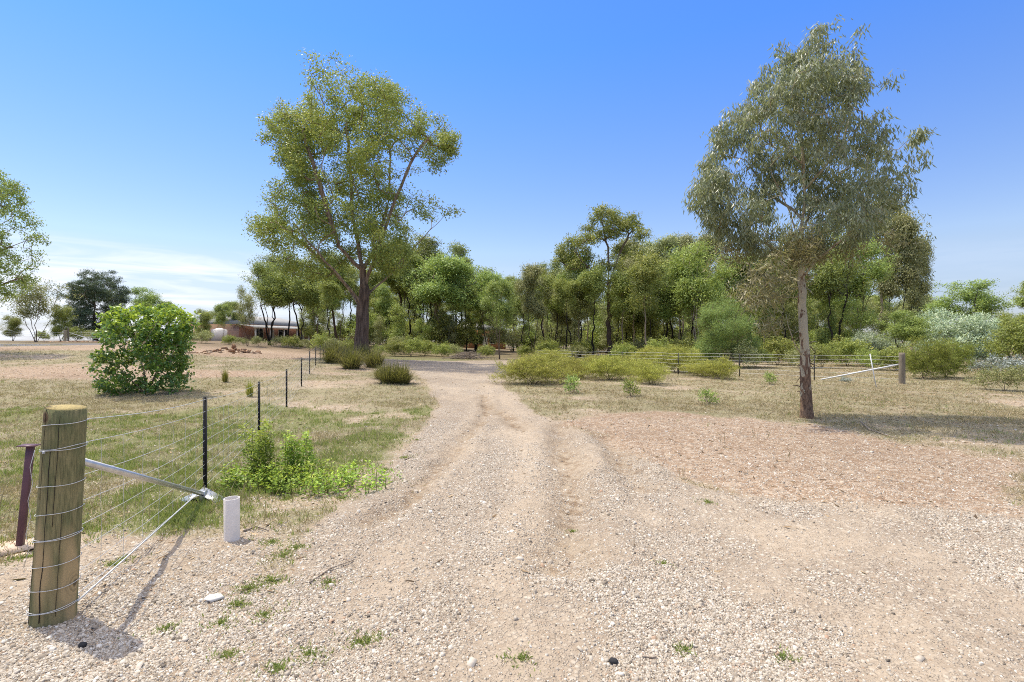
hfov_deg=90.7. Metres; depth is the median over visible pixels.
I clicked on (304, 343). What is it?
understorey shrub
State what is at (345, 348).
grass tussock
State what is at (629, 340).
shrub
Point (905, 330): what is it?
shrub
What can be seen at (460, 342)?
shrub
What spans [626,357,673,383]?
heath shrub
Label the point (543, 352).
heath shrub
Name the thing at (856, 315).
distant tree
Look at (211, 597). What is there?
flat stone
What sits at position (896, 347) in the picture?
understorey shrub
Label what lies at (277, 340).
understorey shrub
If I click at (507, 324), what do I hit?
distant tree
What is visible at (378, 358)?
grass tussock
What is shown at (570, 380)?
seedling
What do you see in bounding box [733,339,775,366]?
understorey shrub
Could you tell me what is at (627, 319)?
black trunk gum tree
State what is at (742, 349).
understorey shrub
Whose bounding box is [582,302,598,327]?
distant tree
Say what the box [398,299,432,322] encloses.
distant tree
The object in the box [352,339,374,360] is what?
grass tussock
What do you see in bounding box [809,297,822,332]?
distant tree
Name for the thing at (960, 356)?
yellow green shrub
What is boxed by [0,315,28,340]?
green tree
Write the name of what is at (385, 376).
grass tussock
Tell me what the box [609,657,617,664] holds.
pebble
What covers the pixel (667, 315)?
black trunk gum tree
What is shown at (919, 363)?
yellow green shrub
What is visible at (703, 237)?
grey gum tree
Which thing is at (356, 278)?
dark gum tree
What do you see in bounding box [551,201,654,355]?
tall gum tree
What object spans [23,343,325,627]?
wire fence
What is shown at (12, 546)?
flagstone
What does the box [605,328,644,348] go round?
shrub
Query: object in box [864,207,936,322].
grey gum tree
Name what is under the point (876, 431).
fallen branch
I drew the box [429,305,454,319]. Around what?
distant tree
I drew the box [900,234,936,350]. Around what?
grey gum tree
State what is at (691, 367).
heath shrub
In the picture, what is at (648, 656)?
fallen stick
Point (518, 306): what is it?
black trunk gum tree
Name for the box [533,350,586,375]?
heath shrub
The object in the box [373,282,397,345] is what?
black trunk gum tree
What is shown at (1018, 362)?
silver shrub
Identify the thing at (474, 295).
black trunk gum tree
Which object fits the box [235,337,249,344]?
understorey shrub
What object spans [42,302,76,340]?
green tree
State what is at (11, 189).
edge gum tree
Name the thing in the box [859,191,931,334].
grey gum tree
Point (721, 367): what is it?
heath shrub
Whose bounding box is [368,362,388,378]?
grass tussock
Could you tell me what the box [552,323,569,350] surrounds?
slender gum
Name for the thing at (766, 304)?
grey gum tree
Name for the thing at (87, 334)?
understorey shrub
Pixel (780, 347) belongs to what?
understorey shrub
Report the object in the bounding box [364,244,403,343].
green gum tree
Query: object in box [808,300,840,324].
distant tree
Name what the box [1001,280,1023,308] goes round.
green gum tree
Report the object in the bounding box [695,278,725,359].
black trunk gum tree
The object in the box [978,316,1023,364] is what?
gum bush
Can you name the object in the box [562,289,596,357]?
grey gum tree
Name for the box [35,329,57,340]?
understorey shrub
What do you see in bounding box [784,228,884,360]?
olive gum tree
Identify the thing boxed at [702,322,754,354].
shrub
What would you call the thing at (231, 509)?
pvc pipe
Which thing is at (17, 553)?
flagstone
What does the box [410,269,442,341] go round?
pale trunk gum tree
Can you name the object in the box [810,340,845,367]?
understorey shrub
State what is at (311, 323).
green tree
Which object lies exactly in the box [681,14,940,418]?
young gum tree
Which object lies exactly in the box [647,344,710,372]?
heath shrub
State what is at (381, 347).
understorey shrub
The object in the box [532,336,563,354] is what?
understorey shrub
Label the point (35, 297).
airy tree
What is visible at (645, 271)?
pale trunk gum tree
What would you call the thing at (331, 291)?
black trunk gum tree
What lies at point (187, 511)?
green grass
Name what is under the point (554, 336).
shrub
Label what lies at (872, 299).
distant tree
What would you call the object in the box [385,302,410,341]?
slender gum
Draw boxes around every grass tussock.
[312,340,358,363]
[332,343,372,368]
[340,344,354,355]
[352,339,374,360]
[360,343,396,367]
[366,360,397,383]
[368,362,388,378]
[378,358,419,384]
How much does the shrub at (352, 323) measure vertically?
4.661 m
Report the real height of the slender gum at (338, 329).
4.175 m
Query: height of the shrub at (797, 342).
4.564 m
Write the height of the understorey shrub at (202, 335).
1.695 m
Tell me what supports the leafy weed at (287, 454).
on the ground at (48, 370)
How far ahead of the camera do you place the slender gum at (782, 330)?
45.86 m
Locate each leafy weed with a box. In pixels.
[216,458,286,491]
[231,465,310,496]
[238,418,284,481]
[265,458,360,497]
[276,429,318,473]
[298,459,401,495]
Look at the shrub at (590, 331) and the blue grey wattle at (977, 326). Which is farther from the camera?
the shrub at (590, 331)
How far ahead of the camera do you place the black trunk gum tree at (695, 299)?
47.52 m
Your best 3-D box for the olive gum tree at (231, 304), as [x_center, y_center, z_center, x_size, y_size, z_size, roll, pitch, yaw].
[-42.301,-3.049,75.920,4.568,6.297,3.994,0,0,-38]
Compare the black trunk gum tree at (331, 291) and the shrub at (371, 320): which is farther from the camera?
the shrub at (371, 320)
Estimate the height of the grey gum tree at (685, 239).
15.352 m
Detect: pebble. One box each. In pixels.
[78,642,87,647]
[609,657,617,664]
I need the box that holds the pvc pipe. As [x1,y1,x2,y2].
[223,496,239,541]
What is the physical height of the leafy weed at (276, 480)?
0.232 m
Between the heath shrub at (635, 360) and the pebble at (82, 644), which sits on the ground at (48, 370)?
the heath shrub at (635, 360)
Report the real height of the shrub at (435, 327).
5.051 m
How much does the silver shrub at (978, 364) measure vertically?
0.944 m
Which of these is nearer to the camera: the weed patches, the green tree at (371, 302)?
the weed patches
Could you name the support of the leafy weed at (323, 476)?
on the ground at (48, 370)
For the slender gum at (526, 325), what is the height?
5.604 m
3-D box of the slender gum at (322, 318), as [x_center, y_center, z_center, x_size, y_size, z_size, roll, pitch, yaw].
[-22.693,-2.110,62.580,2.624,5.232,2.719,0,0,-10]
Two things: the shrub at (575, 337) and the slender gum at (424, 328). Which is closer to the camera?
the slender gum at (424, 328)
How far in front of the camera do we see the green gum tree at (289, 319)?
66.06 m
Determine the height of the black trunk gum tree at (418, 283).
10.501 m
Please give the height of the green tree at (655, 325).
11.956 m
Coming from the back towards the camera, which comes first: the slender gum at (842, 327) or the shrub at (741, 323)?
the slender gum at (842, 327)
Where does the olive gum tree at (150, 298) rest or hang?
on the ground at (48, 370)
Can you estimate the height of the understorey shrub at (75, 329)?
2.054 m
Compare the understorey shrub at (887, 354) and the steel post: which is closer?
the steel post
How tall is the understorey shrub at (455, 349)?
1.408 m
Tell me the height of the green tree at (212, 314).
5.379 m
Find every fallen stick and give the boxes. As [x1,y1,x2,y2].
[243,525,268,531]
[309,559,353,583]
[642,654,656,657]
[834,662,860,671]
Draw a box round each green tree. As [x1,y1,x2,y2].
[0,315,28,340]
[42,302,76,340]
[193,308,214,333]
[206,310,220,318]
[299,306,326,335]
[369,296,399,338]
[464,309,485,350]
[611,241,663,339]
[770,250,830,355]
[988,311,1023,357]
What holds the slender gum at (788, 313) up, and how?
on the ground at (48, 370)
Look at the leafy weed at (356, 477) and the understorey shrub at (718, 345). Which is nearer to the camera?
the leafy weed at (356, 477)
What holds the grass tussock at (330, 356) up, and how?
on the ground at (48, 370)
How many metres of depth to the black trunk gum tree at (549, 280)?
45.40 m
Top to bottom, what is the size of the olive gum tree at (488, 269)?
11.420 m
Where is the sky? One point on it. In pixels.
(130, 127)
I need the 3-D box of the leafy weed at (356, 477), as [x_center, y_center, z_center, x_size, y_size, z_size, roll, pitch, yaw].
[-1.802,1.547,5.685,1.139,0.203,1.062,0,0,39]
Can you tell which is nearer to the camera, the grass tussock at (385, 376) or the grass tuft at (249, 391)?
the grass tuft at (249, 391)
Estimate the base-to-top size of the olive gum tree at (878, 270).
10.972 m
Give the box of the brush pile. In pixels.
[442,351,488,358]
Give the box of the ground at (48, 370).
[0,340,1023,681]
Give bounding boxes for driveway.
[274,359,1023,681]
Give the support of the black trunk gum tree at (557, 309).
on the ground at (48, 370)
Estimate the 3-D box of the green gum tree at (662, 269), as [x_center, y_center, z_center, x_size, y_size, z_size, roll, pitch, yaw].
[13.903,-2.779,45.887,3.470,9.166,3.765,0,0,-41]
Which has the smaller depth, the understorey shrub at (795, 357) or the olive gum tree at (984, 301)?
the understorey shrub at (795, 357)
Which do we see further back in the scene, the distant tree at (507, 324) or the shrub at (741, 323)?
the distant tree at (507, 324)
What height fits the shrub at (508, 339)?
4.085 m
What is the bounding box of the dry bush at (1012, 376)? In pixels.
[962,362,1023,389]
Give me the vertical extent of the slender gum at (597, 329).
7.016 m
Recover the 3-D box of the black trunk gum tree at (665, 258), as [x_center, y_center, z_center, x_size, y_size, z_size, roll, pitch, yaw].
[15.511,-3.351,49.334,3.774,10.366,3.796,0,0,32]
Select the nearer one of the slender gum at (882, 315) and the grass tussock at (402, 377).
the grass tussock at (402, 377)
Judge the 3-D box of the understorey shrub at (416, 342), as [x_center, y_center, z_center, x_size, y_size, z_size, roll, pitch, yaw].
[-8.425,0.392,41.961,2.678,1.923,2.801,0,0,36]
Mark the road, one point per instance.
(41, 344)
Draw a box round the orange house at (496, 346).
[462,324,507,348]
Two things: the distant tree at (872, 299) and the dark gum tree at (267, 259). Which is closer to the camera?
the dark gum tree at (267, 259)
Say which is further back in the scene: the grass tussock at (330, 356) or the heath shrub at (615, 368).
the grass tussock at (330, 356)
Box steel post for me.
[15,444,40,545]
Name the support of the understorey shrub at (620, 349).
on the ground at (48, 370)
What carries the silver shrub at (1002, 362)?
on the ground at (48, 370)
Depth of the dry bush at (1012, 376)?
16.43 m
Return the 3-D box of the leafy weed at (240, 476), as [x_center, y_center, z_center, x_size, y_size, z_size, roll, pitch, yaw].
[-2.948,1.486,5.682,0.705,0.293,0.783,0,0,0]
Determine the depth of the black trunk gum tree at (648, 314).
43.87 m
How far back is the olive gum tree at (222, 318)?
67.69 m
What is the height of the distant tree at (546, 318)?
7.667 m
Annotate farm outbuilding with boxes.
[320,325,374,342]
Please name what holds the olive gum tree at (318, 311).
on the ground at (48, 370)
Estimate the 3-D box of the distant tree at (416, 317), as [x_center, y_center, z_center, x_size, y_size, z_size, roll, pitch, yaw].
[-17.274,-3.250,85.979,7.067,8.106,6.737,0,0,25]
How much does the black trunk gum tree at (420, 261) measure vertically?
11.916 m
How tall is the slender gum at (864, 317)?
5.404 m
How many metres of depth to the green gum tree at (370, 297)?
68.89 m
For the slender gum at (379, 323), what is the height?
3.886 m
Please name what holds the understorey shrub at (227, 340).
on the ground at (48, 370)
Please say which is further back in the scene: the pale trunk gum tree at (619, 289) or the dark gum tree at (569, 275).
the dark gum tree at (569, 275)
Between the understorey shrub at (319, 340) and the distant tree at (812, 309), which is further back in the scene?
the distant tree at (812, 309)
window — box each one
[254,328,262,337]
[278,329,287,337]
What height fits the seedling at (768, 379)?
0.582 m
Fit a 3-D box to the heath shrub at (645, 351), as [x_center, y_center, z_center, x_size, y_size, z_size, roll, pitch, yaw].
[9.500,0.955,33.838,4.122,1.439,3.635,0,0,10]
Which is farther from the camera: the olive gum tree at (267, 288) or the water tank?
the water tank
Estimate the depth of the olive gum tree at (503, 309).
39.67 m
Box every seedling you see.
[562,373,580,392]
[619,377,640,395]
[697,388,720,403]
[763,371,777,383]
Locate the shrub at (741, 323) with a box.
[691,294,765,361]
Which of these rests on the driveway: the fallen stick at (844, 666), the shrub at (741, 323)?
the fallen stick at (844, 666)
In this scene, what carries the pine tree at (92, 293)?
on the ground at (48, 370)
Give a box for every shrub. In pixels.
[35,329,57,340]
[61,324,88,340]
[82,302,201,395]
[83,329,107,339]
[191,329,215,342]
[221,333,236,344]
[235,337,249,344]
[249,336,269,345]
[267,335,286,346]
[280,334,302,347]
[299,339,319,349]
[310,331,341,352]
[324,336,349,347]
[328,314,355,338]
[338,337,353,349]
[341,309,397,344]
[347,325,388,345]
[371,343,387,353]
[383,338,408,355]
[386,335,413,353]
[401,334,427,355]
[405,315,437,341]
[410,318,438,341]
[412,337,439,355]
[418,310,482,348]
[431,341,453,356]
[448,324,477,346]
[448,343,463,353]
[476,342,495,355]
[485,324,529,351]
[489,352,580,383]
[503,318,538,348]
[515,328,555,351]
[516,345,533,355]
[517,319,573,347]
[529,348,576,360]
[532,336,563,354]
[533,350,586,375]
[546,320,575,347]
[552,324,585,346]
[560,357,596,377]
[566,345,588,356]
[566,354,621,370]
[570,336,602,356]
[577,354,636,379]
[582,321,620,352]
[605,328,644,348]
[608,340,636,359]
[610,354,654,372]
[613,325,644,346]
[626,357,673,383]
[627,335,658,354]
[627,345,679,362]
[641,335,681,350]
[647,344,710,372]
[666,333,697,356]
[675,321,705,340]
[676,359,721,376]
[688,337,735,358]
[691,294,765,361]
[693,354,741,379]
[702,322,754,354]
[711,337,764,367]
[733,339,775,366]
[755,331,813,353]
[758,334,799,365]
[782,344,827,367]
[797,332,816,345]
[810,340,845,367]
[822,334,876,365]
[849,348,888,367]
[868,342,914,368]
[880,337,908,363]
[898,329,959,378]
[921,332,982,377]
[966,356,991,370]
[982,353,1019,373]
[997,354,1023,371]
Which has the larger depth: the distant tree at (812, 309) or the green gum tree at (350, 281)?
the distant tree at (812, 309)
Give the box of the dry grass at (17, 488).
[0,344,1023,572]
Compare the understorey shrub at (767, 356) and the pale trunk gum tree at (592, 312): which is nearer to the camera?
the understorey shrub at (767, 356)
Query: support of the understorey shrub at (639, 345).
on the ground at (48, 370)
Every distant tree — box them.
[372,295,409,343]
[397,301,425,324]
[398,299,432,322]
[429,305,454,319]
[443,304,466,318]
[484,311,515,328]
[537,312,571,325]
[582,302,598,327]
[723,297,740,348]
[737,309,762,332]
[807,296,819,327]
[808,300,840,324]
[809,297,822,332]
[838,302,870,328]
[848,292,877,331]
[864,290,904,337]
[866,296,895,324]
[896,292,938,348]
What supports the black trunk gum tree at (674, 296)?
on the ground at (48, 370)
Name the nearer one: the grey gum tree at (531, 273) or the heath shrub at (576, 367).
the heath shrub at (576, 367)
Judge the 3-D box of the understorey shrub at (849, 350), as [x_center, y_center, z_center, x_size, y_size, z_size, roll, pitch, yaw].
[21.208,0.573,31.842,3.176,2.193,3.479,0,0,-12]
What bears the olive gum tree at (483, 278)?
on the ground at (48, 370)
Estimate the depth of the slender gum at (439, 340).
58.76 m
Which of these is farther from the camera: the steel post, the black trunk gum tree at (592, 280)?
the black trunk gum tree at (592, 280)
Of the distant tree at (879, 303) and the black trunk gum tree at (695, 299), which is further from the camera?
the distant tree at (879, 303)
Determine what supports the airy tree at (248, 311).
on the ground at (48, 370)
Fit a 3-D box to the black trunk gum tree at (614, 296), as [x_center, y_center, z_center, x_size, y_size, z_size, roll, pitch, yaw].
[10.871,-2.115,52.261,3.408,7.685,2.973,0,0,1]
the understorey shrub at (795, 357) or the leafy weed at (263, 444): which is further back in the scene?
the understorey shrub at (795, 357)
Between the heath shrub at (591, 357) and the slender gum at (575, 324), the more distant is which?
the slender gum at (575, 324)
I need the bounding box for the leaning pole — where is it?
[870,354,876,386]
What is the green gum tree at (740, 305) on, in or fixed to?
on the ground at (48, 370)
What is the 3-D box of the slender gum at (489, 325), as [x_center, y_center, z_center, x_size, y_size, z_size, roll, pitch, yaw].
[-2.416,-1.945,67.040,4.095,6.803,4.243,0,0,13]
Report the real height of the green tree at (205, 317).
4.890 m
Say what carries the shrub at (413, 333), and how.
on the ground at (48, 370)
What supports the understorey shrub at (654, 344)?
on the ground at (48, 370)
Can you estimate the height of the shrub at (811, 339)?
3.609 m
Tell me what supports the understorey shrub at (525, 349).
on the ground at (48, 370)
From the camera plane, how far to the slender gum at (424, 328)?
54.80 m
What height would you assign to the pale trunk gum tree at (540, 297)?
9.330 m
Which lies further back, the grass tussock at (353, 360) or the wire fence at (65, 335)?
the wire fence at (65, 335)
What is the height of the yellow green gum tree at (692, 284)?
10.248 m
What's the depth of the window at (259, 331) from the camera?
78.01 m
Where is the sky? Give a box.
[0,0,1023,341]
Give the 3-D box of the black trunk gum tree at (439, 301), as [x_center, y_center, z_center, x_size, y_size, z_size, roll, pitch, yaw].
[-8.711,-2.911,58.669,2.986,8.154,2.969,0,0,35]
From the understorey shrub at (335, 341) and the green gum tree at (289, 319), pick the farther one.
the green gum tree at (289, 319)
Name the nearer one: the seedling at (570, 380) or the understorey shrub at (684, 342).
the seedling at (570, 380)
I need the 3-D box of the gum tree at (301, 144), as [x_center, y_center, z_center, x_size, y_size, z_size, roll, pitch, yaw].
[-10.354,-8.508,33.400,14.588,19.888,9.804,0,0,0]
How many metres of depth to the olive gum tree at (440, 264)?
54.08 m
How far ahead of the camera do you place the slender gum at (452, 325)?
54.99 m
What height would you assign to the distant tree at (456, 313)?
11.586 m
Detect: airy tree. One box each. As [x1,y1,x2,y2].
[0,272,82,341]
[229,285,270,344]
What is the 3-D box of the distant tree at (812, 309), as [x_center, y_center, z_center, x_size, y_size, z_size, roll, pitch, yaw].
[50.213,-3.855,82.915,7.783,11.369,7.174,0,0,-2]
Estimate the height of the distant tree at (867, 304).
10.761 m
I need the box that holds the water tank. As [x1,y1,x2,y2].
[211,328,226,340]
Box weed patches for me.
[2,403,803,681]
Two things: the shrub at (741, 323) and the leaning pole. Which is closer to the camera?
the leaning pole
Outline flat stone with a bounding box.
[203,593,223,601]
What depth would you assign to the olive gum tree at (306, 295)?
48.25 m
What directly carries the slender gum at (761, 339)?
on the ground at (48, 370)
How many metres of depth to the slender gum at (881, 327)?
43.84 m
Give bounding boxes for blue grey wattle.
[848,330,904,360]
[902,306,1005,362]
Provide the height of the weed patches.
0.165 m
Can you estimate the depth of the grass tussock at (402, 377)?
18.42 m
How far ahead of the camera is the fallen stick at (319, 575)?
3.40 m
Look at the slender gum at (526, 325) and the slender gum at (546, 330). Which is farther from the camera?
the slender gum at (526, 325)
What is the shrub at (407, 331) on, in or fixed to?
on the ground at (48, 370)
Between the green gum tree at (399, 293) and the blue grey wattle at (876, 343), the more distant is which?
the green gum tree at (399, 293)
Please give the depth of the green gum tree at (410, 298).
67.37 m
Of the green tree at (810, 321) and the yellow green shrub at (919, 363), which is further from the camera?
the green tree at (810, 321)
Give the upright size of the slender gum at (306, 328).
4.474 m
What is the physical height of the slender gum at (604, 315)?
7.658 m
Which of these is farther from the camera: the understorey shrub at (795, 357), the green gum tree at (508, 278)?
the green gum tree at (508, 278)
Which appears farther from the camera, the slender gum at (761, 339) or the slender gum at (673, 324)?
the slender gum at (673, 324)
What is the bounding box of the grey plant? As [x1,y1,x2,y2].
[838,376,853,381]
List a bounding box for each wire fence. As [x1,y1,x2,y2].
[3,330,66,340]
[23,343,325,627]
[67,328,94,340]
[537,350,905,383]
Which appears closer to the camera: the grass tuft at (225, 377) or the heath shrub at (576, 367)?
the grass tuft at (225, 377)
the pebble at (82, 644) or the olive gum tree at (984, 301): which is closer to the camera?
the pebble at (82, 644)
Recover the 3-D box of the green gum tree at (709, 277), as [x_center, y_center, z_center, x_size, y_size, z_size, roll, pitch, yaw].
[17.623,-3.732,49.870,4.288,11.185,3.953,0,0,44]
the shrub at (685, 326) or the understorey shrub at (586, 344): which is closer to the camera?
the understorey shrub at (586, 344)
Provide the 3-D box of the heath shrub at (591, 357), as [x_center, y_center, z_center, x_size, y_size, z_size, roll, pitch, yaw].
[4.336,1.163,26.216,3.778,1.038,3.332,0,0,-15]
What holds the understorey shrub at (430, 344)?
on the ground at (48, 370)
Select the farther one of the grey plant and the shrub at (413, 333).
the shrub at (413, 333)
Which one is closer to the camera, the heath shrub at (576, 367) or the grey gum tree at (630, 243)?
the heath shrub at (576, 367)
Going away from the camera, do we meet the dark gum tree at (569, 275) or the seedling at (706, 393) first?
the seedling at (706, 393)
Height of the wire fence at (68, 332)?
1.700 m
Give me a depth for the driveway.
3.62 m
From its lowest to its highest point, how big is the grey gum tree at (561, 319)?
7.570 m
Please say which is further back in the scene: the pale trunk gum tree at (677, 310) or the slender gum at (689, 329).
the slender gum at (689, 329)
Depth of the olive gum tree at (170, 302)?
71.81 m
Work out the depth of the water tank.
71.15 m
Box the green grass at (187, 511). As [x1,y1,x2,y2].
[0,349,1023,563]
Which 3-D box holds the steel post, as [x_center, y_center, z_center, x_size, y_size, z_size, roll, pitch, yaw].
[-3.819,1.271,3.975,0.152,0.914,0.100,0,0,-14]
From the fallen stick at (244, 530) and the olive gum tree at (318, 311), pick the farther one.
the olive gum tree at (318, 311)
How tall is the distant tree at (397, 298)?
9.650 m
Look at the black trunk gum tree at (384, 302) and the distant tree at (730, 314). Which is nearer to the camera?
the black trunk gum tree at (384, 302)
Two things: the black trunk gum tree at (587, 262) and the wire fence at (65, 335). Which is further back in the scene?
the wire fence at (65, 335)
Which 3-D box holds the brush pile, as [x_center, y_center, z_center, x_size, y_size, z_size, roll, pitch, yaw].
[-3.684,1.156,39.706,3.652,0.825,2.804,0,0,25]
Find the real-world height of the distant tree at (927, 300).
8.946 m
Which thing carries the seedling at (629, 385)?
on the ground at (48, 370)
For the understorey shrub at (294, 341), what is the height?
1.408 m
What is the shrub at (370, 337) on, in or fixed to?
on the ground at (48, 370)
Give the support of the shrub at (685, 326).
on the ground at (48, 370)
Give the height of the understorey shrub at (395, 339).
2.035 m
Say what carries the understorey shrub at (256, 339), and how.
on the ground at (48, 370)
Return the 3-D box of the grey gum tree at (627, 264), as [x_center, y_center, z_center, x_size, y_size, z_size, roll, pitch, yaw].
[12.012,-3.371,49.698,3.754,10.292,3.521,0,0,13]
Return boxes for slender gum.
[296,306,315,338]
[318,308,337,337]
[331,312,347,339]
[372,316,388,344]
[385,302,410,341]
[412,318,432,341]
[428,309,446,343]
[441,314,458,344]
[481,309,503,346]
[514,311,530,337]
[533,318,550,346]
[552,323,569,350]
[566,315,583,344]
[588,302,613,352]
[596,300,620,349]
[655,302,689,346]
[685,315,704,345]
[753,318,770,346]
[761,307,798,347]
[778,299,812,353]
[808,297,841,346]
[827,302,853,347]
[834,299,880,346]
[860,301,894,338]
[875,312,900,341]
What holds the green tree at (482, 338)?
on the ground at (48, 370)
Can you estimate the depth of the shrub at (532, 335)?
61.63 m
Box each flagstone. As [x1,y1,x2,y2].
[0,538,33,556]
[1,552,32,559]
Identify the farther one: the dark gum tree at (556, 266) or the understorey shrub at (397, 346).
the dark gum tree at (556, 266)
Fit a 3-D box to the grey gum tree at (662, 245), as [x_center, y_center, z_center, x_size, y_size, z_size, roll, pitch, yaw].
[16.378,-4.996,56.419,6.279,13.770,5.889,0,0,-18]
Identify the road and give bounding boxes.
[0,344,91,345]
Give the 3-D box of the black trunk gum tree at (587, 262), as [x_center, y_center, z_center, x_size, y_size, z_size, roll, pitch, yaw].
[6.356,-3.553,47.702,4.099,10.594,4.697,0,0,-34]
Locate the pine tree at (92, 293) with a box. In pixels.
[52,269,134,340]
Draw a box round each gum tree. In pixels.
[0,168,51,303]
[127,286,164,316]
[155,301,175,324]
[210,303,232,335]
[220,300,242,322]
[237,260,295,344]
[241,49,465,353]
[245,252,286,338]
[257,257,331,346]
[282,274,295,339]
[295,267,346,334]
[312,279,344,338]
[315,247,359,339]
[323,292,343,337]
[337,270,370,339]
[344,268,388,343]
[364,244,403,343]
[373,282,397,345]
[379,231,436,340]
[393,251,426,336]
[397,290,420,336]
[403,231,444,324]
[403,262,438,334]
[404,251,486,341]
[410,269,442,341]
[427,297,443,340]
[435,240,480,342]
[437,263,471,346]
[454,265,499,349]
[458,283,480,350]
[466,269,510,344]
[479,277,519,358]
[503,275,522,350]
[508,277,539,355]
[513,260,556,354]
[531,273,555,340]
[535,268,558,340]
[536,257,563,339]
[537,273,567,340]
[539,300,574,351]
[550,277,581,348]
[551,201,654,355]
[555,251,591,356]
[556,263,574,349]
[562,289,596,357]
[575,294,602,341]
[576,263,609,354]
[601,269,641,343]
[601,291,626,354]
[604,235,646,343]
[614,269,636,346]
[619,256,647,341]
[622,251,671,344]
[636,279,666,337]
[638,233,680,342]
[653,289,676,340]
[654,262,669,344]
[656,238,746,344]
[657,256,676,343]
[661,267,692,339]
[663,258,703,339]
[665,231,697,332]
[669,249,712,344]
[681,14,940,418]
[692,263,713,344]
[694,229,732,300]
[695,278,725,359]
[713,253,752,357]
[725,252,777,336]
[727,262,776,337]
[748,266,782,353]
[748,277,778,344]
[761,255,797,359]
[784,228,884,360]
[810,238,898,325]
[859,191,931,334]
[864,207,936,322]
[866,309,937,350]
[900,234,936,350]
[919,278,1023,322]
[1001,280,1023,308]
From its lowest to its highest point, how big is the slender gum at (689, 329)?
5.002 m
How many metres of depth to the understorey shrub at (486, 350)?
43.84 m
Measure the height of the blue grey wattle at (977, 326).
4.009 m
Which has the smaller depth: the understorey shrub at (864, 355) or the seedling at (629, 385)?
the seedling at (629, 385)
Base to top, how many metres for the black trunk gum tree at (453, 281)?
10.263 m
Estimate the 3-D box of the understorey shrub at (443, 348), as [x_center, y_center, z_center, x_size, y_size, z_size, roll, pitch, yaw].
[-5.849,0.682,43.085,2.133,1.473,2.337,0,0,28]
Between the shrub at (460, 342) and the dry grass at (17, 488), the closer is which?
the dry grass at (17, 488)
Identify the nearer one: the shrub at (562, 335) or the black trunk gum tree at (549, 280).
the black trunk gum tree at (549, 280)
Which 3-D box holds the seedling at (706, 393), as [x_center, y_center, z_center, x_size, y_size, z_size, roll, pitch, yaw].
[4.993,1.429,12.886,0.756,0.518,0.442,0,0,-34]
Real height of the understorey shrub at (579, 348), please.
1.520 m
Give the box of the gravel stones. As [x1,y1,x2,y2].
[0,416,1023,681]
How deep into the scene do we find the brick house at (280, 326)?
78.10 m
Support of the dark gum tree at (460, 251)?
on the ground at (48, 370)
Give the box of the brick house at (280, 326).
[190,316,314,340]
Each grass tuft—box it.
[221,369,229,381]
[244,378,256,396]
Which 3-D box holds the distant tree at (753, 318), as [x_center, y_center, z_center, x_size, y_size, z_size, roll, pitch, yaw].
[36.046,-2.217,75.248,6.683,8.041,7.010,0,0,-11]
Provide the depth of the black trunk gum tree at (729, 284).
47.60 m
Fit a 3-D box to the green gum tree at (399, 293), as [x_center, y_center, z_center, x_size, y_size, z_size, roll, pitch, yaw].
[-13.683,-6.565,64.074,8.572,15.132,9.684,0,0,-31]
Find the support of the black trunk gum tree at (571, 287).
on the ground at (48, 370)
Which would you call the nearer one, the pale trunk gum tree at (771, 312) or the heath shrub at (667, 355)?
the heath shrub at (667, 355)
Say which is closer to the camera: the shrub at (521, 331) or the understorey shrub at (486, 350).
the understorey shrub at (486, 350)
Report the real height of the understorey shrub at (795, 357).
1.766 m
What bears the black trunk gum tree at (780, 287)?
on the ground at (48, 370)
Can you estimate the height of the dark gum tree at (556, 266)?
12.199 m
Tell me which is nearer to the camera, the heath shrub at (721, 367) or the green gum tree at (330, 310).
the heath shrub at (721, 367)
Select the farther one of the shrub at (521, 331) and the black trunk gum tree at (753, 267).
the shrub at (521, 331)
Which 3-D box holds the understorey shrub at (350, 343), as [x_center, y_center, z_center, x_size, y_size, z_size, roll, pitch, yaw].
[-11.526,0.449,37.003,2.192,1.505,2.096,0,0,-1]
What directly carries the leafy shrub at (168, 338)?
on the ground at (48, 370)
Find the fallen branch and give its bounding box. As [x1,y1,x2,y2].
[860,421,899,438]
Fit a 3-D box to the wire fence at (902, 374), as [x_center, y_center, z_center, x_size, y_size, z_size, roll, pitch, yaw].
[8.048,1.138,24.372,17.269,1.410,0.212,0,0,41]
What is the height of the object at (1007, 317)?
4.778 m
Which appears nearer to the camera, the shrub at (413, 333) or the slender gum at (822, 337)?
the slender gum at (822, 337)
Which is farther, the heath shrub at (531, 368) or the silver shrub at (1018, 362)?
the silver shrub at (1018, 362)
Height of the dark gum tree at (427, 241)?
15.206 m

